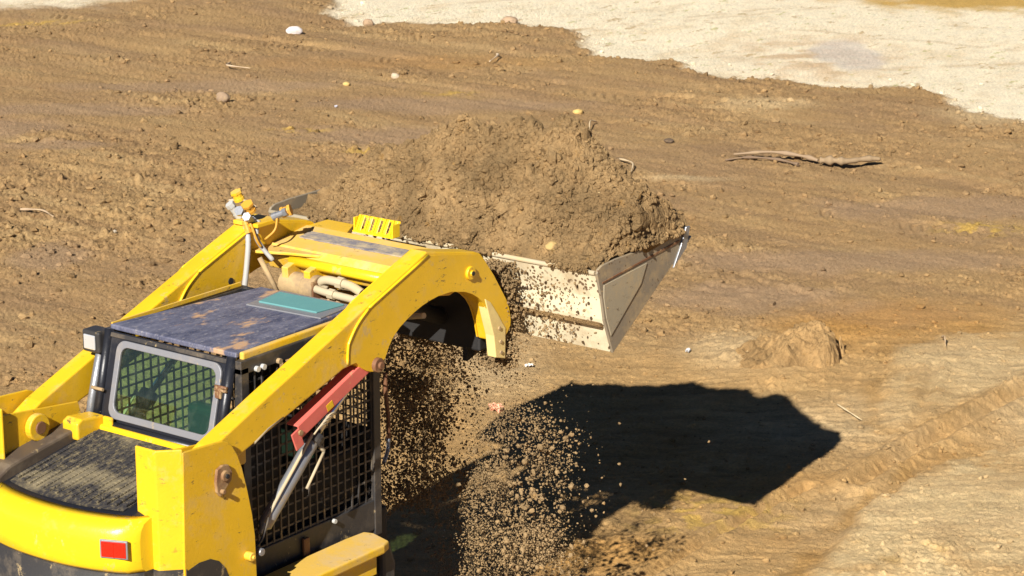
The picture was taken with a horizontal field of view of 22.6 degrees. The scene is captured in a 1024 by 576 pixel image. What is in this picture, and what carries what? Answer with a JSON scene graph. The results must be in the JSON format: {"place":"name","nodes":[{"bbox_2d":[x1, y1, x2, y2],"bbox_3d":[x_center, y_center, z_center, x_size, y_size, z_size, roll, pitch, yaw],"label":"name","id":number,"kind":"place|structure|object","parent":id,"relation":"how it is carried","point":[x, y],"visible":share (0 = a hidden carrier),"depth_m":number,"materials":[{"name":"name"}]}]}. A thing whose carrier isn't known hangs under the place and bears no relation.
{"place":"outdoors","nodes":[
{"label":"outdoors","id":0,"kind":"place"},
{"bbox_2d":[0,0,1023,575],"bbox_3d":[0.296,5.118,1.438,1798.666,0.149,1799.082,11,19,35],"label":"ground","id":1,"kind":"structure","parent":0,"point":[960,50],"depth_m":22.04,"materials":[{"name":"brown soil"}]},
{"bbox_2d":[20,208,53,216],"bbox_3d":[-4.084,-0.661,22.183,0.427,0.025,0.113,11,19,35],"label":"twig","id":2,"kind":"object","parent":1,"relation":"on","point":[28,209],"visible":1,"depth_m":22.26,"materials":[{"name":"beige wood"}]},
{"bbox_2d":[216,92,229,102],"bbox_3d":[-3.051,-2.007,27.033,0.157,0.139,0.114,7,17,24],"label":"stone","id":3,"kind":"object","parent":1,"relation":"on","point":[224,97],"visible":1,"depth_m":26.99,"materials":[{"name":"beige stone"}]},
{"bbox_2d":[226,62,249,68],"bbox_3d":[-3.126,-2.502,28.779,0.174,0.041,0.423,-12,20,-37],"label":"twig","id":4,"kind":"object","parent":1,"relation":"on","point":[228,63],"visible":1,"depth_m":28.70,"materials":[{"name":"beige wood"}]},
{"bbox_2d":[286,26,302,33],"bbox_3d":[-2.624,-3.095,30.848,0.210,0.125,0.079,2,16,8],"label":"stone","id":5,"kind":"object","parent":1,"relation":"on","point":[294,30],"visible":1,"depth_m":30.82,"materials":[{"name":"white stone"}]},
{"bbox_2d":[0,188,690,575],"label":"skid steer loader","id":6,"kind":"object","parent":1,"relation":"on","point":[264,476],"visible":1,"depth_m":11.57,"materials":[{"name":"metal"}]},
{"bbox_2d":[293,121,690,267],"bbox_3d":[-0.172,-0.444,13.030,2.062,0.920,0.796,11,19,35],"label":"soil heap","id":7,"kind":"object","parent":6,"relation":"in","point":[645,218],"visible":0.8,"depth_m":12.65,"materials":[{"name":"brown soil"}]},
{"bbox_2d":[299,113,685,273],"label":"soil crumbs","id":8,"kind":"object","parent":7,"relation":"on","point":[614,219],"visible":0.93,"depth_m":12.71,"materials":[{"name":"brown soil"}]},
{"bbox_2d":[545,241,556,250],"bbox_3d":[0.195,-0.203,12.424,0.067,0.053,0.074,5,16,19],"label":"stone","id":9,"kind":"object","parent":7,"relation":"on","point":[549,246],"visible":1,"depth_m":12.40,"materials":[{"name":"beige stone"}]},
{"bbox_2d":[619,158,633,171],"bbox_3d":[1.090,-1.153,23.909,0.084,0.042,0.569,-2,16,-8],"label":"twig","id":10,"kind":"object","parent":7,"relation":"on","point":[622,159],"visible":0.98,"depth_m":24.00,"materials":[{"name":"beige wood"}]},
{"bbox_2d":[363,19,373,25],"bbox_3d":[-1.776,-3.276,31.633,0.128,0.108,0.129,-4,16,-15],"label":"stone","id":11,"kind":"object","parent":1,"relation":"on","point":[367,22],"visible":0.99,"depth_m":31.59,"materials":[{"name":"beige stone"}]},
{"bbox_2d":[391,73,398,78],"bbox_3d":[-1.290,-2.339,28.275,0.096,0.074,0.084,0,16,1],"label":"stone","id":12,"kind":"object","parent":1,"relation":"on","point":[394,75],"visible":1,"depth_m":28.24,"materials":[{"name":"white stone"}]},
{"bbox_2d":[488,402,503,412],"bbox_3d":[-0.106,0.794,17.007,0.098,0.042,0.126,-3,16,-9],"label":"plastic scrap","id":13,"kind":"object","parent":1,"relation":"on","point":[497,410],"visible":0.65,"depth_m":16.98,"materials":[{"name":"white plastic"}]},
{"bbox_2d":[502,16,517,22],"bbox_3d":[-0.027,-3.298,31.639,0.210,0.124,0.187,11,19,35],"label":"clod","id":14,"kind":"object","parent":1,"relation":"on","point":[511,19],"visible":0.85,"depth_m":31.58,"materials":[{"name":"brown soil"}]},
{"bbox_2d":[341,256,722,575],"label":"falling soil","id":15,"kind":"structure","parent":1,"relation":"on","point":[506,280],"depth_m":12.94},
{"bbox_2d":[573,109,582,113],"bbox_3d":[0.682,-1.819,26.424,0.104,0.063,0.123,11,19,35],"label":"clay lump","id":16,"kind":"object","parent":1,"relation":"on","point":[577,111],"visible":1,"depth_m":26.38,"materials":[{"name":"yellow soil"}]},
{"bbox_2d":[664,138,673,142],"bbox_3d":[1.535,-1.441,25.056,0.098,0.042,0.147,-4,16,-14],"label":"clod","id":17,"kind":"object","parent":1,"relation":"on","point":[668,140],"visible":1,"depth_m":25.02,"materials":[{"name":"brown soil"}]},
{"bbox_2d":[725,156,798,165],"bbox_3d":[2.369,-1.207,24.149,0.708,0.054,0.149,5,16,16],"label":"branch","id":18,"kind":"object","parent":1,"relation":"on","point":[770,158],"visible":1,"depth_m":24.18,"materials":[{"name":"brown wood"}]},
{"bbox_2d":[734,150,818,161],"bbox_3d":[2.517,-1.265,24.297,0.819,0.068,0.145,5,16,16],"label":"branch","id":19,"kind":"object","parent":1,"relation":"on","point":[793,154],"visible":1,"depth_m":24.30,"materials":[{"name":"brown wood"}]},
{"bbox_2d":[735,320,844,368],"bbox_3d":[1.922,0.440,18.086,1.080,0.336,1.250,0,16,0],"label":"soil mound","id":20,"kind":"object","parent":1,"relation":"on","point":[813,343],"visible":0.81,"depth_m":17.98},
{"bbox_2d":[837,404,861,419],"bbox_3d":[2.226,0.816,16.950,0.020,0.017,0.361,-5,16,-19],"label":"twig","id":21,"kind":"object","parent":1,"relation":"on","point":[845,409],"visible":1,"depth_m":16.95,"materials":[{"name":"beige wood"}]},
{"bbox_2d":[820,155,880,165],"bbox_3d":[3.180,-1.196,24.047,0.581,0.098,0.147,0,16,1],"label":"branch","id":22,"kind":"object","parent":1,"relation":"on","point":[830,160],"visible":1,"depth_m":24.02,"materials":[{"name":"beige wood"}]}
]}

